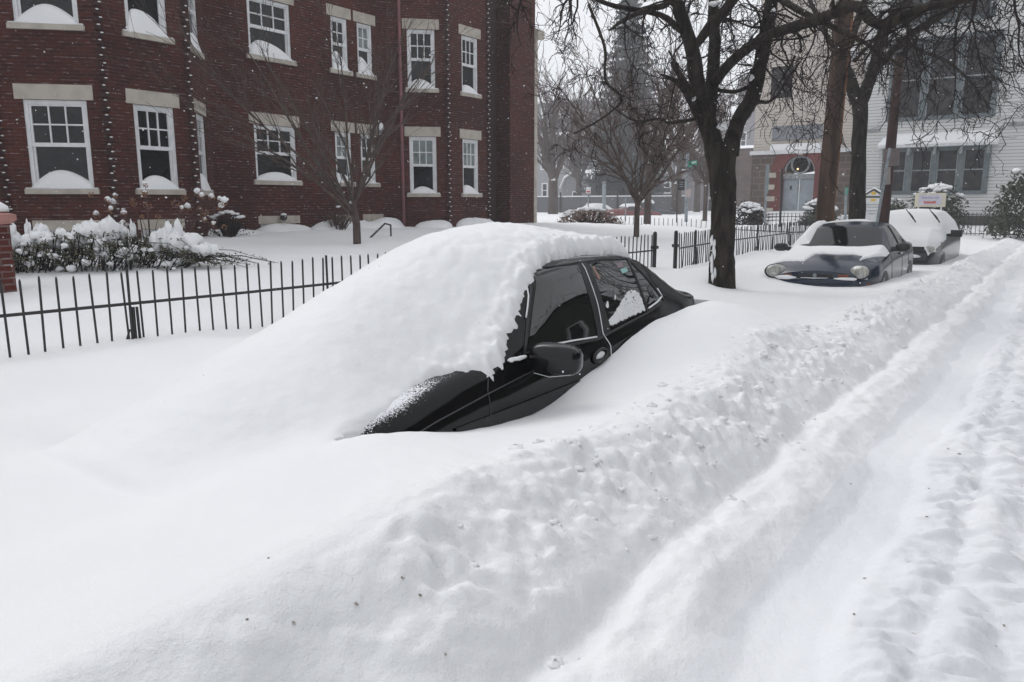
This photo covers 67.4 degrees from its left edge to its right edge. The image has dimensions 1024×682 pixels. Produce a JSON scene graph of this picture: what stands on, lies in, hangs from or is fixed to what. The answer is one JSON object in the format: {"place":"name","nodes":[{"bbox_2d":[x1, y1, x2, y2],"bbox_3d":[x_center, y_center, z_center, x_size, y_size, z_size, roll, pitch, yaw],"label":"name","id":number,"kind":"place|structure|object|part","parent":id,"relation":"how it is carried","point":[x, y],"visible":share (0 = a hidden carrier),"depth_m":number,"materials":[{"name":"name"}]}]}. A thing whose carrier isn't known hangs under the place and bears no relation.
{"place":"outdoors","nodes":[
{"label":"outdoors","id":0,"kind":"place"},
{"bbox_2d":[0,211,1021,670],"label":"snow ground","id":1,"kind":"structure","parent":0,"point":[84,551],"depth_m":4.27,"materials":[{"name":"white snow"}]},
{"bbox_2d":[0,202,16,292],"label":"brick pillar","id":2,"kind":"structure","parent":1,"relation":"on","point":[7,275],"depth_m":8.12,"materials":[{"name":"red brick"}]},
{"bbox_2d":[10,214,277,272],"bbox_3d":[-5.149,-1.298,10.249,3.853,0.782,1.446,-5,11,-26],"label":"sprawling shrub","id":3,"kind":"object","parent":1,"relation":"on","point":[29,247],"visible":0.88,"depth_m":10.04,"materials":[{"name":"green plant"}]},
{"bbox_2d":[88,181,228,263],"bbox_3d":[-5.090,-1.672,11.044,1.943,1.228,0.460,-5,11,-26],"label":"hydrangea","id":4,"kind":"object","parent":1,"relation":"on","point":[123,211],"visible":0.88,"depth_m":11.00,"materials":[{"name":"brown plant"}]},
{"bbox_2d":[208,210,253,237],"bbox_3d":[-6.345,-2.539,17.224,1.226,0.806,0.801,7,13,35],"label":"twiggy shrub","id":5,"kind":"object","parent":1,"relation":"on","point":[231,230],"visible":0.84,"depth_m":17.08,"materials":[{"name":"plant"}]},
{"bbox_2d":[0,0,544,240],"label":"brick house","id":6,"kind":"structure","parent":1,"relation":"on","point":[435,176],"depth_m":18.91,"materials":[{"name":"brick"}]},
{"bbox_2d":[6,0,84,30],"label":"window","id":7,"kind":"structure","parent":6,"relation":"in","point":[46,14],"depth_m":14.24,"materials":[{"name":"wood"}]},
{"bbox_2d":[12,83,100,193],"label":"window","id":8,"kind":"structure","parent":6,"relation":"in","point":[57,152],"depth_m":14.70,"materials":[{"name":"wood"}]},
{"bbox_2d":[32,220,99,233],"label":"basement window","id":9,"kind":"structure","parent":6,"relation":"in","point":[52,225],"depth_m":14.89,"materials":[{"name":"stone"}]},
{"bbox_2d":[122,0,174,44],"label":"window","id":10,"kind":"structure","parent":6,"relation":"in","point":[143,24],"depth_m":15.15,"materials":[{"name":"wood"}]},
{"bbox_2d":[125,88,185,194],"bbox_3d":[-7.230,-4.006,15.590,0.200,2.030,1.120,7,13,35],"label":"window","id":11,"kind":"structure","parent":6,"relation":"in","point":[155,151],"depth_m":15.62,"materials":[{"name":"wood"}]},
{"bbox_2d":[137,219,184,238],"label":"basement window","id":12,"kind":"structure","parent":6,"relation":"in","point":[161,222],"depth_m":15.70,"materials":[{"name":"stone"}]},
{"bbox_2d":[188,0,204,59],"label":"window","id":13,"kind":"structure","parent":6,"relation":"in","point":[192,15],"depth_m":16.85,"materials":[{"name":"wood"}]},
{"bbox_2d":[193,98,213,194],"bbox_3d":[-6.927,-4.285,17.132,0.884,2.030,0.884,7,13,35],"label":"window","id":14,"kind":"structure","parent":6,"relation":"in","point":[205,188],"depth_m":17.30,"materials":[{"name":"stone"}]},
{"bbox_2d":[246,0,296,65],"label":"window","id":15,"kind":"structure","parent":6,"relation":"in","point":[279,44],"depth_m":19.11,"materials":[{"name":"wood"}]},
{"bbox_2d":[248,111,302,184],"bbox_3d":[-6.019,-4.864,19.545,0.200,1.750,1.540,7,13,35],"label":"window","id":16,"kind":"structure","parent":6,"relation":"in","point":[266,174],"depth_m":19.56,"materials":[{"name":"wood"}]},
{"bbox_2d":[258,215,299,226],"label":"basement window","id":17,"kind":"structure","parent":6,"relation":"in","point":[263,220],"depth_m":19.72,"materials":[{"name":"stone"}]},
{"bbox_2d":[326,3,352,75],"bbox_3d":[-4.701,-8.147,20.841,0.200,1.750,0.860,7,13,35],"label":"window","id":18,"kind":"structure","parent":6,"relation":"in","point":[337,11],"depth_m":20.86,"materials":[{"name":"stone"}]},
{"bbox_2d":[331,120,355,186],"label":"window","id":19,"kind":"structure","parent":6,"relation":"in","point":[339,155],"depth_m":21.37,"materials":[{"name":"stone"}]},
{"bbox_2d":[353,10,376,79],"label":"window","id":20,"kind":"structure","parent":6,"relation":"in","point":[363,36],"depth_m":21.60,"materials":[{"name":"stone"}]},
{"bbox_2d":[357,123,380,186],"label":"window","id":21,"kind":"structure","parent":6,"relation":"in","point":[373,183],"depth_m":22.11,"materials":[{"name":"stone"}]},
{"bbox_2d":[363,214,382,221],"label":"basement window","id":22,"kind":"structure","parent":6,"relation":"in","point":[367,217],"depth_m":22.46,"materials":[{"name":"stone"}]},
{"bbox_2d":[402,18,438,92],"bbox_3d":[-2.642,-8.268,22.295,0.841,2.030,0.841,7,13,35],"label":"window","id":23,"kind":"structure","parent":6,"relation":"in","point":[417,34],"depth_m":22.32,"materials":[{"name":"stone"}]},
{"bbox_2d":[404,126,440,196],"bbox_3d":[-2.642,-5.316,22.830,0.841,2.030,0.841,7,13,35],"label":"window","id":24,"kind":"structure","parent":6,"relation":"in","point":[422,150],"depth_m":22.87,"materials":[{"name":"stone"}]},
{"bbox_2d":[458,24,481,98],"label":"window","id":25,"kind":"structure","parent":6,"relation":"in","point":[469,68],"depth_m":23.35,"materials":[{"name":"stone"}]},
{"bbox_2d":[460,129,482,196],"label":"window","id":26,"kind":"structure","parent":6,"relation":"in","point":[470,147],"depth_m":23.89,"materials":[{"name":"stone"}]},
{"bbox_2d":[83,0,541,243],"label":"yard tree","id":27,"kind":"object","parent":1,"relation":"on","point":[336,188],"visible":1,"depth_m":14.91,"materials":[{"name":"brown plant"}]},
{"bbox_2d":[0,234,653,357],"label":"iron fence","id":28,"kind":"object","parent":1,"relation":"on","point":[93,307],"visible":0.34,"depth_m":6.50,"materials":[{"name":"black metal"}]},
{"bbox_2d":[321,206,351,229],"bbox_3d":[-4.649,-3.215,20.640,1.190,0.852,0.684,7,13,35],"label":"twiggy shrub","id":29,"kind":"object","parent":1,"relation":"on","point":[340,222],"visible":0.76,"depth_m":20.55,"materials":[{"name":"brown plant"}]},
{"bbox_2d":[208,217,492,235],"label":"bushes","id":30,"kind":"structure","parent":1,"relation":"on","point":[286,227],"depth_m":21.22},
{"bbox_2d":[369,223,391,237],"bbox_3d":[-3.079,-2.550,17.976,0.044,0.425,0.728,7,13,35],"label":"handrail","id":31,"kind":"object","parent":1,"relation":"on","point":[375,232],"visible":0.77,"depth_m":17.99,"materials":[{"name":"black metal"}]},
{"bbox_2d":[359,254,695,435],"bbox_3d":[-0.186,0.033,5.029,1.949,1.204,4.350,7,13,35],"label":"black sedan","id":32,"kind":"object","parent":1,"relation":"on","point":[608,307],"visible":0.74,"depth_m":4.46,"materials":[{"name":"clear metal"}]},
{"bbox_2d":[46,222,711,488],"bbox_3d":[-0.502,-0.216,5.644,2.715,1.315,5.737,7,13,35],"label":"snow drift","id":33,"kind":"object","parent":32,"relation":"on","point":[354,354],"visible":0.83,"depth_m":3.75,"materials":[{"name":"white snow"}]},
{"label":"window","id":34,"kind":"part","parent":32,"relation":"part of","materials":[{"name":"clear glass"}]},
{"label":"window","id":35,"kind":"part","parent":32,"relation":"part of","materials":[{"name":"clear glass"}]},
{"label":"quarter window","id":36,"kind":"part","parent":32,"relation":"part of","materials":[{"name":"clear glass"}]},
{"bbox_2d":[537,97,617,195],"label":"grey house","id":37,"kind":"structure","parent":1,"relation":"on","point":[542,183],"depth_m":107.42,"materials":[{"name":"grey"}]},
{"bbox_2d":[540,153,545,169],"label":"window","id":38,"kind":"structure","parent":37,"relation":"in","point":[542,162],"depth_m":107.09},
{"bbox_2d":[541,183,547,195],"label":"window","id":39,"kind":"structure","parent":37,"relation":"in","point":[544,191],"depth_m":107.52,"materials":[{"name":"white glass"}]},
{"bbox_2d":[559,169,599,195],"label":"gambrel cottage","id":40,"kind":"structure","parent":1,"relation":"on","point":[568,184],"depth_m":95.81,"materials":[{"name":"grey"}]},
{"bbox_2d":[586,187,590,211],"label":"sign post","id":41,"kind":"object","parent":1,"relation":"on","point":[588,190],"visible":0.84,"depth_m":49.37,"materials":[{"name":"metal"}]},
{"bbox_2d":[557,207,623,223],"bbox_3d":[3.105,-4.939,31.118,3.378,1.085,2.020,7,13,35],"label":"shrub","id":42,"kind":"object","parent":1,"relation":"on","point":[585,218],"visible":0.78,"depth_m":30.85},
{"bbox_2d":[577,203,611,214],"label":"parked car","id":43,"kind":"object","parent":1,"relation":"on","point":[597,205],"visible":0.3,"depth_m":62.81,"materials":[{"name":"beige paint"}]},
{"bbox_2d":[537,0,653,213],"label":"bare tree","id":44,"kind":"object","parent":1,"relation":"on","point":[545,143],"visible":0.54,"depth_m":65.94,"materials":[{"name":"grey plant"}]},
{"bbox_2d":[537,50,664,195],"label":"bare tree","id":45,"kind":"object","parent":1,"relation":"on","point":[574,170],"visible":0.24,"depth_m":84.32,"materials":[{"name":"grey plant"}]},
{"bbox_2d":[602,181,605,215],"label":"street post","id":46,"kind":"object","parent":1,"relation":"on","point":[603,196],"visible":0.65,"depth_m":55.50,"materials":[{"name":"metal"}]},
{"bbox_2d":[537,192,684,213],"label":"board fence","id":47,"kind":"object","parent":1,"relation":"on","point":[663,202],"visible":0.2,"depth_m":75.00,"materials":[{"name":"grey wood"}]},
{"bbox_2d":[575,0,671,196],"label":"spruce tree","id":48,"kind":"object","parent":1,"relation":"on","point":[620,188],"visible":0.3,"depth_m":78.07,"materials":[{"name":"grey plant"}]},
{"bbox_2d":[487,0,767,236],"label":"yard tree","id":49,"kind":"object","parent":1,"relation":"on","point":[638,195],"visible":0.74,"depth_m":19.91,"materials":[{"name":"brown plant"}]},
{"bbox_2d":[606,203,661,215],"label":"parked car","id":50,"kind":"object","parent":1,"relation":"on","point":[620,209],"visible":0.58,"depth_m":60.09,"materials":[{"name":"red paint"}]},
{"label":"window","id":51,"kind":"part","parent":50,"relation":"part of","materials":[{"name":"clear glass"}]},
{"bbox_2d":[630,199,675,214],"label":"parked car","id":52,"kind":"object","parent":1,"relation":"on","point":[655,207],"visible":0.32,"depth_m":65.92,"materials":[{"name":"grey paint"}]},
{"bbox_2d":[652,232,658,266],"bbox_3d":[2.398,-1.312,12.962,0.100,1.065,0.100,7,13,35],"label":"gate post","id":53,"kind":"object","parent":1,"relation":"on","point":[655,247],"visible":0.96,"depth_m":12.89,"materials":[{"name":"black metal"}]},
{"bbox_2d":[549,0,763,223],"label":"street side tree","id":54,"kind":"object","parent":1,"relation":"on","point":[647,208],"visible":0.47,"depth_m":30.76,"materials":[{"name":"grey plant"}]},
{"bbox_2d":[672,230,679,268],"bbox_3d":[2.859,-1.403,13.461,0.100,1.065,0.100,7,13,35],"label":"gate post","id":55,"kind":"object","parent":1,"relation":"on","point":[675,245],"visible":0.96,"depth_m":13.40,"materials":[{"name":"black metal"}]},
{"bbox_2d":[676,179,684,222],"bbox_3d":[8.211,-6.640,37.640,0.401,2.561,0.308,3,11,18],"label":"sign post","id":56,"kind":"object","parent":1,"relation":"on","point":[681,185],"visible":0.8,"depth_m":37.51,"materials":[{"name":"black metal"}]},
{"bbox_2d":[655,135,709,210],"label":"mauve house","id":57,"kind":"structure","parent":1,"relation":"on","point":[691,198],"depth_m":91.90,"materials":[{"name":"grey"}]},
{"bbox_2d":[664,182,670,193],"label":"window","id":58,"kind":"structure","parent":57,"relation":"in","point":[669,185],"depth_m":92.71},
{"bbox_2d":[624,72,747,213],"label":"bare tree","id":59,"kind":"object","parent":1,"relation":"on","point":[679,164],"visible":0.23,"depth_m":66.38,"materials":[{"name":"brown plant"}]},
{"bbox_2d":[681,153,696,221],"bbox_3d":[9.018,-7.636,39.409,0.832,3.893,0.468,0,10,2],"label":"street sign","id":60,"kind":"object","parent":1,"relation":"on","point":[687,192],"visible":0.78,"depth_m":39.26,"materials":[{"name":"metal"}]},
{"bbox_2d":[634,31,747,211],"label":"bare tree","id":61,"kind":"object","parent":1,"relation":"on","point":[697,189],"visible":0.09,"depth_m":81.05,"materials":[{"name":"brown plant"}]},
{"bbox_2d":[597,217,805,232],"bbox_3d":[6.416,-3.768,27.100,0.094,1.180,10.244,-8,13,-38],"label":"iron fence","id":62,"kind":"object","parent":1,"relation":"on","point":[701,223],"visible":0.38,"depth_m":27.13,"materials":[{"name":"black metal"}]},
{"bbox_2d":[675,119,745,220],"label":"bare tree","id":63,"kind":"object","parent":1,"relation":"on","point":[705,178],"visible":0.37,"depth_m":42.87,"materials":[{"name":"brown plant"}]},
{"bbox_2d":[707,145,753,210],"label":"brownstone house","id":64,"kind":"structure","parent":1,"relation":"on","point":[743,176],"depth_m":93.26,"materials":[{"name":"white paint"}]},
{"bbox_2d":[737,74,755,145],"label":"grey tower","id":65,"kind":"structure","parent":1,"relation":"on","point":[750,121],"depth_m":122.36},
{"bbox_2d":[740,132,746,145],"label":"window","id":66,"kind":"structure","parent":65,"relation":"in","point":[743,143],"depth_m":123.15,"materials":[{"name":"white glass"}]},
{"bbox_2d":[679,220,814,268],"bbox_3d":[6.182,-2.252,18.348,0.192,1.135,11.734,7,12,34],"label":"iron fence","id":67,"kind":"object","parent":1,"relation":"on","point":[790,238],"visible":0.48,"depth_m":16.97,"materials":[{"name":"metal"}]},
{"bbox_2d":[735,200,767,224],"bbox_3d":[10.292,-5.343,33.363,2.005,1.583,1.668,7,13,35],"label":"clipped hedge","id":68,"kind":"object","parent":1,"relation":"on","point":[749,210],"visible":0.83,"depth_m":33.01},
{"bbox_2d":[492,0,1023,288],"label":"street tree","id":69,"kind":"object","parent":1,"relation":"on","point":[700,95],"visible":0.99,"depth_m":10.28,"materials":[{"name":"brown plant"}]},
{"bbox_2d":[764,164,769,224],"bbox_3d":[10.035,-5.497,30.389,0.141,2.895,0.300,7,13,35],"label":"sign post","id":70,"kind":"object","parent":1,"relation":"on","point":[766,180],"visible":0.78,"depth_m":30.26,"materials":[{"name":"metal"}]},
{"bbox_2d":[779,169,782,226],"bbox_3d":[10.183,-5.156,29.101,0.171,2.684,0.086,7,13,35],"label":"lamp post","id":71,"kind":"object","parent":1,"relation":"on","point":[781,184],"visible":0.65,"depth_m":29.02,"materials":[{"name":"black metal"}]},
{"bbox_2d":[753,213,848,224],"bbox_3d":[12.024,-4.818,32.200,4.816,1.112,0.054,7,13,35],"label":"iron fence","id":72,"kind":"object","parent":1,"relation":"on","point":[795,216],"visible":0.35,"depth_m":32.23,"materials":[{"name":"metal"}]},
{"bbox_2d":[794,198,839,225],"bbox_3d":[13.588,-5.587,34.051,2.068,1.831,1.823,7,13,35],"label":"evergreen shrub","id":73,"kind":"object","parent":1,"relation":"on","point":[810,205],"visible":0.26,"depth_m":33.84,"materials":[{"name":"green plant"}]},
{"bbox_2d":[815,0,853,221],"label":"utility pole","id":74,"kind":"object","parent":1,"relation":"on","point":[826,200],"visible":0.58,"depth_m":14.15,"materials":[{"name":"brown wood"}]},
{"bbox_2d":[764,219,912,286],"bbox_3d":[5.821,-1.395,13.431,2.150,1.421,4.395,5,11,34],"label":"navy sedan","id":75,"kind":"object","parent":1,"relation":"on","point":[864,252],"visible":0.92,"depth_m":12.36,"materials":[{"name":"paint"}]},
{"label":"window","id":76,"kind":"part","parent":75,"relation":"part of","materials":[{"name":"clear glass"}]},
{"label":"window","id":77,"kind":"part","parent":75,"relation":"part of","materials":[{"name":"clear glass"}]},
{"bbox_2d":[837,215,847,219],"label":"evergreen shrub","id":78,"kind":"object","parent":1,"relation":"on","point":[840,217],"visible":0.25,"depth_m":32.43,"materials":[{"name":"green plant"}]},
{"bbox_2d":[844,188,847,219],"bbox_3d":[12.087,-4.561,27.839,0.176,1.964,0.095,7,13,35],"label":"sign post","id":79,"kind":"object","parent":1,"relation":"on","point":[845,204],"visible":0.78,"depth_m":27.75,"materials":[{"name":"metal"}]},
{"bbox_2d":[865,187,880,221],"bbox_3d":[14.526,-5.481,30.861,0.882,1.384,0.415,7,13,35],"label":"notice board","id":80,"kind":"object","parent":1,"relation":"on","point":[872,207],"visible":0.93,"depth_m":30.77,"materials":[{"name":"white paint"}]},
{"bbox_2d":[749,0,1023,228],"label":"building","id":81,"kind":"structure","parent":1,"relation":"on","point":[979,190],"depth_m":36.69,"materials":[{"name":"grey paint"}]},
{"bbox_2d":[770,65,793,97],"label":"window","id":82,"kind":"structure","parent":81,"relation":"in","point":[776,73],"depth_m":40.46,"materials":[{"name":"grey glass"}]},
{"bbox_2d":[782,179,813,210],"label":"door","id":83,"kind":"structure","parent":81,"relation":"in","point":[791,189],"depth_m":40.87,"materials":[{"name":"paint"}]},
{"bbox_2d":[880,145,991,194],"bbox_3d":[19.997,-8.106,36.425,4.513,2.259,0.230,7,13,35],"label":"window","id":84,"kind":"structure","parent":81,"relation":"in","point":[905,181],"depth_m":36.22,"materials":[{"name":"grey paint"}]},
{"bbox_2d":[891,0,997,28],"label":"window","id":85,"kind":"structure","parent":81,"relation":"in","point":[916,2],"depth_m":34.84,"materials":[{"name":"grey paint"}]},
{"bbox_2d":[886,29,1004,121],"bbox_3d":[20.008,-12.231,35.671,4.506,3.746,0.230,7,13,35],"label":"window","id":86,"kind":"structure","parent":81,"relation":"in","point":[949,84],"depth_m":35.62,"materials":[{"name":"grey glass"}]},
{"bbox_2d":[876,148,899,221],"bbox_3d":[7.061,-2.467,14.827,0.264,2.498,1.310,9,14,42],"label":"sign post","id":87,"kind":"object","parent":1,"relation":"on","point":[891,157],"visible":0.68,"depth_m":14.93,"materials":[{"name":"metal"}]},
{"bbox_2d":[879,50,904,222],"bbox_3d":[8.127,-3.853,16.549,0.216,4.592,0.284,-1,10,-6],"label":"rusty post","id":88,"kind":"object","parent":1,"relation":"on","point":[891,136],"visible":0.52,"depth_m":16.35,"materials":[{"name":"metal"}]},
{"bbox_2d":[777,0,1023,218],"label":"street tree","id":89,"kind":"object","parent":1,"relation":"on","point":[857,187],"visible":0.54,"depth_m":17.59,"materials":[{"name":"brown plant"}]},
{"bbox_2d":[890,197,913,210],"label":"evergreen shrub","id":90,"kind":"object","parent":1,"relation":"on","point":[895,207],"visible":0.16,"depth_m":30.70,"materials":[{"name":"green plant"}]},
{"bbox_2d":[889,209,962,264],"bbox_3d":[9.536,-2.318,18.197,2.039,1.619,4.679,7,13,35],"label":"charcoal wagon","id":91,"kind":"object","parent":1,"relation":"on","point":[931,235],"visible":0.6,"depth_m":17.16,"materials":[{"name":"black paint"}]},
{"bbox_2d":[914,193,946,209],"bbox_3d":[15.701,-4.672,28.948,1.029,1.783,0.122,7,13,35],"label":"yard sign","id":92,"kind":"object","parent":1,"relation":"on","point":[930,199],"visible":0.95,"depth_m":28.80,"materials":[{"name":"white plastic"}]},
{"bbox_2d":[905,182,972,232],"bbox_3d":[17.049,-5.245,30.991,2.764,2.336,2.349,7,13,35],"label":"evergreen shrub","id":93,"kind":"object","parent":1,"relation":"on","point":[938,187],"visible":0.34,"depth_m":30.48,"materials":[{"name":"green plant"}]},
{"bbox_2d":[955,212,1023,235],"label":"iron fence","id":94,"kind":"object","parent":1,"relation":"on","point":[964,214],"visible":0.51,"depth_m":29.83,"materials":[{"name":"black metal"}]},
{"bbox_2d":[980,168,1023,238],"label":"evergreen shrub","id":95,"kind":"object","parent":1,"relation":"on","point":[1015,190],"visible":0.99,"depth_m":27.14,"materials":[{"name":"green plant"}]},
{"bbox_2d":[3,0,1023,414],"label":"snowflakes","id":96,"kind":"object","parent":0,"point":[551,134],"visible":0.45,"depth_m":6.13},
{"bbox_2d":[535,0,814,202],"label":"sky","id":97,"kind":"structure","parent":0,"point":[549,50],"materials":[{"name":"white"}]},
{"bbox_2d":[677,258,1023,681],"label":"road","id":98,"kind":"structure","parent":0,"point":[943,577],"depth_m":3.04,"materials":[{"name":"white snow"}]},
{"bbox_2d":[0,228,1023,681],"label":"snow bank","id":99,"kind":"structure","parent":98,"relation":"on","point":[600,600],"depth_m":2.56,"materials":[{"name":"white snow"}]},
{"bbox_2d":[458,278,960,668],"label":"snow clods","id":100,"kind":"object","parent":99,"relation":"on","point":[554,662],"visible":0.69,"depth_m":3.84,"materials":[{"name":"white snow"}]},
{"bbox_2d":[245,330,1021,654],"bbox_3d":[3.701,0.276,5.178,2.269,0.481,10.819,9,14,42],"label":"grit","id":101,"kind":"object","parent":98,"relation":"on","point":[707,464],"visible":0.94,"depth_m":2.16,"materials":[{"name":"brown gravel"}]},
{"bbox_2d":[987,0,1023,43],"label":"opposite tree","id":102,"kind":"object","parent":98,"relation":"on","point":[1004,15],"visible":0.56,"depth_m":16.34,"materials":[{"name":"brown plant"}]}
]}

